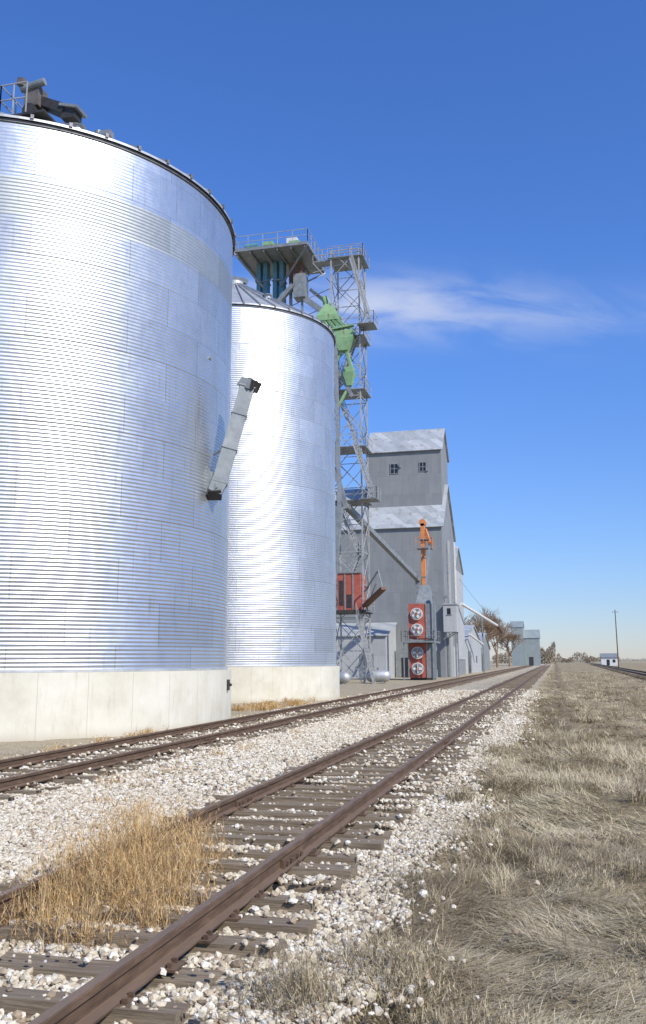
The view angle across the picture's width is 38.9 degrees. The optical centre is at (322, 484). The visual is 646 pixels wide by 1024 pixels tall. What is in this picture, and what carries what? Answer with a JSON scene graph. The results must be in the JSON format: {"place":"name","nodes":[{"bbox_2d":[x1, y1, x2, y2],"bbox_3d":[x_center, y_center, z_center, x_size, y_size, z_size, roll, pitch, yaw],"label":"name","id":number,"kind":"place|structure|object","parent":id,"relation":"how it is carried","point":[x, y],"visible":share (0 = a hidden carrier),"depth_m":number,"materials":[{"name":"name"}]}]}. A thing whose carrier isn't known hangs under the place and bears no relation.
{"place":"outdoors","nodes":[
{"label":"outdoors","id":0,"kind":"place"},
{"bbox_2d":[0,660,645,1023],"bbox_3d":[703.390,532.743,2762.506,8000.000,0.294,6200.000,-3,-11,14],"label":"ground","id":1,"kind":"structure","parent":0,"point":[354,687],"depth_m":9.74,"materials":[{"name":"plant"}]},
{"bbox_2d":[0,77,261,741],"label":"grain silo","id":2,"kind":"object","parent":1,"relation":"on","point":[121,430],"visible":1,"depth_m":24.36,"materials":[{"name":"metal"}]},
{"bbox_2d":[1,691,465,802],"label":"dry weeds","id":3,"kind":"object","parent":1,"relation":"on","point":[267,705],"visible":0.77,"depth_m":34.11,"materials":[{"name":"beige plant"}]},
{"bbox_2d":[0,688,546,1023],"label":"gravel ballast","id":4,"kind":"structure","parent":1,"relation":"on","point":[273,755],"depth_m":10.05,"materials":[{"name":"gravel"}]},
{"bbox_2d":[0,765,258,957],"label":"dry weeds","id":5,"kind":"object","parent":4,"relation":"on","point":[124,881],"visible":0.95,"depth_m":6.94,"materials":[{"name":"beige plant"}]},
{"bbox_2d":[0,665,532,804],"bbox_3d":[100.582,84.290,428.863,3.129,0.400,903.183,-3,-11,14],"label":"railroad track","id":6,"kind":"structure","parent":4,"relation":"on","point":[62,771],"depth_m":19.33,"materials":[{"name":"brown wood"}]},
{"bbox_2d":[0,662,552,1023],"bbox_3d":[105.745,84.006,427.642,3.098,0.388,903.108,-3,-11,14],"label":"railroad track","id":7,"kind":"structure","parent":4,"relation":"on","point":[106,992],"depth_m":7.64,"materials":[{"name":"brown wood"}]},
{"bbox_2d":[226,276,339,702],"bbox_3d":[-4.777,-0.247,47.972,11.120,23.020,11.120,-3,-11,14],"label":"grain silo","id":8,"kind":"object","parent":1,"relation":"on","point":[281,621],"visible":0.48,"depth_m":43.41,"materials":[{"name":"metal"}]},
{"bbox_2d":[234,228,419,683],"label":"bucket elevator tower","id":9,"kind":"structure","parent":1,"relation":"on","point":[295,260],"depth_m":82.21,"materials":[{"name":"metal"}]},
{"bbox_2d":[340,670,349,683],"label":"propane tank","id":10,"kind":"object","parent":1,"relation":"on","point":[344,677],"visible":0.55,"depth_m":73.62,"materials":[{"name":"silver metal"}]},
{"bbox_2d":[336,622,396,678],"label":"front lean to","id":11,"kind":"object","parent":1,"relation":"on","point":[383,649],"visible":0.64,"depth_m":98.71,"materials":[{"name":"metal"}]},
{"bbox_2d":[366,668,390,682],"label":"propane tank","id":12,"kind":"object","parent":1,"relation":"on","point":[382,676],"visible":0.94,"depth_m":75.77,"materials":[{"name":"silver metal"}]},
{"bbox_2d":[335,484,457,676],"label":"grain elevator","id":13,"kind":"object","parent":1,"relation":"on","point":[397,529],"depth_m":106.42,"materials":[{"name":"metal"}]},
{"bbox_2d":[368,428,448,507],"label":"cupola","id":14,"kind":"object","parent":13,"relation":"on","point":[409,484],"visible":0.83,"depth_m":111.52,"materials":[{"name":"metal"}]},
{"bbox_2d":[390,462,427,473],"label":"windows","id":15,"kind":"structure","parent":14,"relation":"attached to","point":[394,468],"depth_m":111.47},
{"bbox_2d":[395,541,459,677],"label":"side fittings","id":16,"kind":"object","parent":13,"relation":"attached to","point":[451,617],"visible":0.88,"depth_m":103.03,"materials":[{"name":"metal"}]},
{"bbox_2d":[459,579,502,672],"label":"loading boom","id":17,"kind":"object","parent":13,"relation":"attached to","point":[497,626],"visible":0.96,"depth_m":133.56,"materials":[{"name":"white paint"}]},
{"bbox_2d":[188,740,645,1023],"bbox_3d":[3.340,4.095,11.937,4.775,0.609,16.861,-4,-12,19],"label":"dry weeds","id":18,"kind":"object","parent":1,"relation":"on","point":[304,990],"visible":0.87,"depth_m":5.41,"materials":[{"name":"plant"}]},
{"bbox_2d":[401,519,439,679],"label":"grain dryer","id":19,"kind":"object","parent":1,"relation":"on","point":[423,664],"visible":0.98,"depth_m":88.34,"materials":[{"name":"red paint"}]},
{"bbox_2d":[455,546,465,674],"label":"annex","id":20,"kind":"object","parent":1,"relation":"on","point":[459,585],"visible":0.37,"depth_m":123.57,"materials":[{"name":"metal"}]},
{"bbox_2d":[464,611,476,624],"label":"bare tree","id":21,"kind":"object","parent":1,"relation":"on","point":[469,620],"visible":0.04,"depth_m":219.11,"materials":[{"name":"brown plant"}]},
{"bbox_2d":[464,625,481,673],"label":"storage shed","id":22,"kind":"structure","parent":1,"relation":"on","point":[472,655],"depth_m":140.35,"materials":[{"name":"metal"}]},
{"bbox_2d":[468,651,476,673],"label":"doors and windows","id":23,"kind":"structure","parent":22,"relation":"in","point":[469,652],"depth_m":134.19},
{"bbox_2d":[478,633,490,670],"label":"storage shed","id":24,"kind":"structure","parent":1,"relation":"on","point":[487,648],"depth_m":170.51,"materials":[{"name":"metal"}]},
{"bbox_2d":[466,612,505,639],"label":"bare tree","id":25,"kind":"object","parent":1,"relation":"on","point":[486,624],"visible":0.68,"depth_m":231.50,"materials":[{"name":"brown plant"}]},
{"bbox_2d":[470,607,504,646],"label":"bare tree","id":26,"kind":"object","parent":1,"relation":"on","point":[483,613],"visible":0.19,"depth_m":262.31,"materials":[{"name":"brown plant"}]},
{"bbox_2d":[479,613,517,666],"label":"bare tree","id":27,"kind":"object","parent":1,"relation":"on","point":[497,640],"visible":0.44,"depth_m":250.03,"materials":[{"name":"brown plant"}]},
{"bbox_2d":[490,630,522,666],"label":"bare tree","id":28,"kind":"object","parent":1,"relation":"on","point":[512,638],"visible":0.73,"depth_m":274.69,"materials":[{"name":"brown plant"}]},
{"bbox_2d":[510,621,540,665],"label":"distant grain elevator","id":29,"kind":"object","parent":1,"relation":"on","point":[526,652],"visible":0.82,"depth_m":318.79,"materials":[{"name":"grey metal"}]},
{"bbox_2d":[492,641,619,663],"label":"distant trees","id":30,"kind":"object","parent":1,"relation":"on","point":[549,656],"visible":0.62,"depth_m":596.33,"materials":[{"name":"plant"}]},
{"bbox_2d":[600,653,617,665],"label":"white shed","id":31,"kind":"structure","parent":1,"relation":"on","point":[609,659],"depth_m":315.05,"materials":[{"name":"paint"}]},
{"bbox_2d":[612,611,618,666],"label":"utility pole","id":32,"kind":"object","parent":1,"relation":"on","point":[616,639],"visible":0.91,"depth_m":216.55,"materials":[{"name":"wood"}]},
{"bbox_2d":[598,658,645,660],"bbox_3d":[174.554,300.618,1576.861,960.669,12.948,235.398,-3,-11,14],"label":"distant tree line","id":33,"kind":"object","parent":1,"relation":"on","point":[631,659],"visible":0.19,"depth_m":1588.37,"materials":[{"name":"plant"}]},
{"bbox_2d":[0,0,645,660],"label":"sky","id":34,"kind":"structure","parent":0,"point":[486,159],"materials":[{"name":"blue"}]},
{"bbox_2d":[585,662,645,678],"bbox_3d":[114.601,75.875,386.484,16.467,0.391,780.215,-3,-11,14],"label":"railroad track","id":35,"kind":"structure","parent":0,"point":[637,673],"depth_m":136.79,"materials":[{"name":"brown metal"}]}
]}

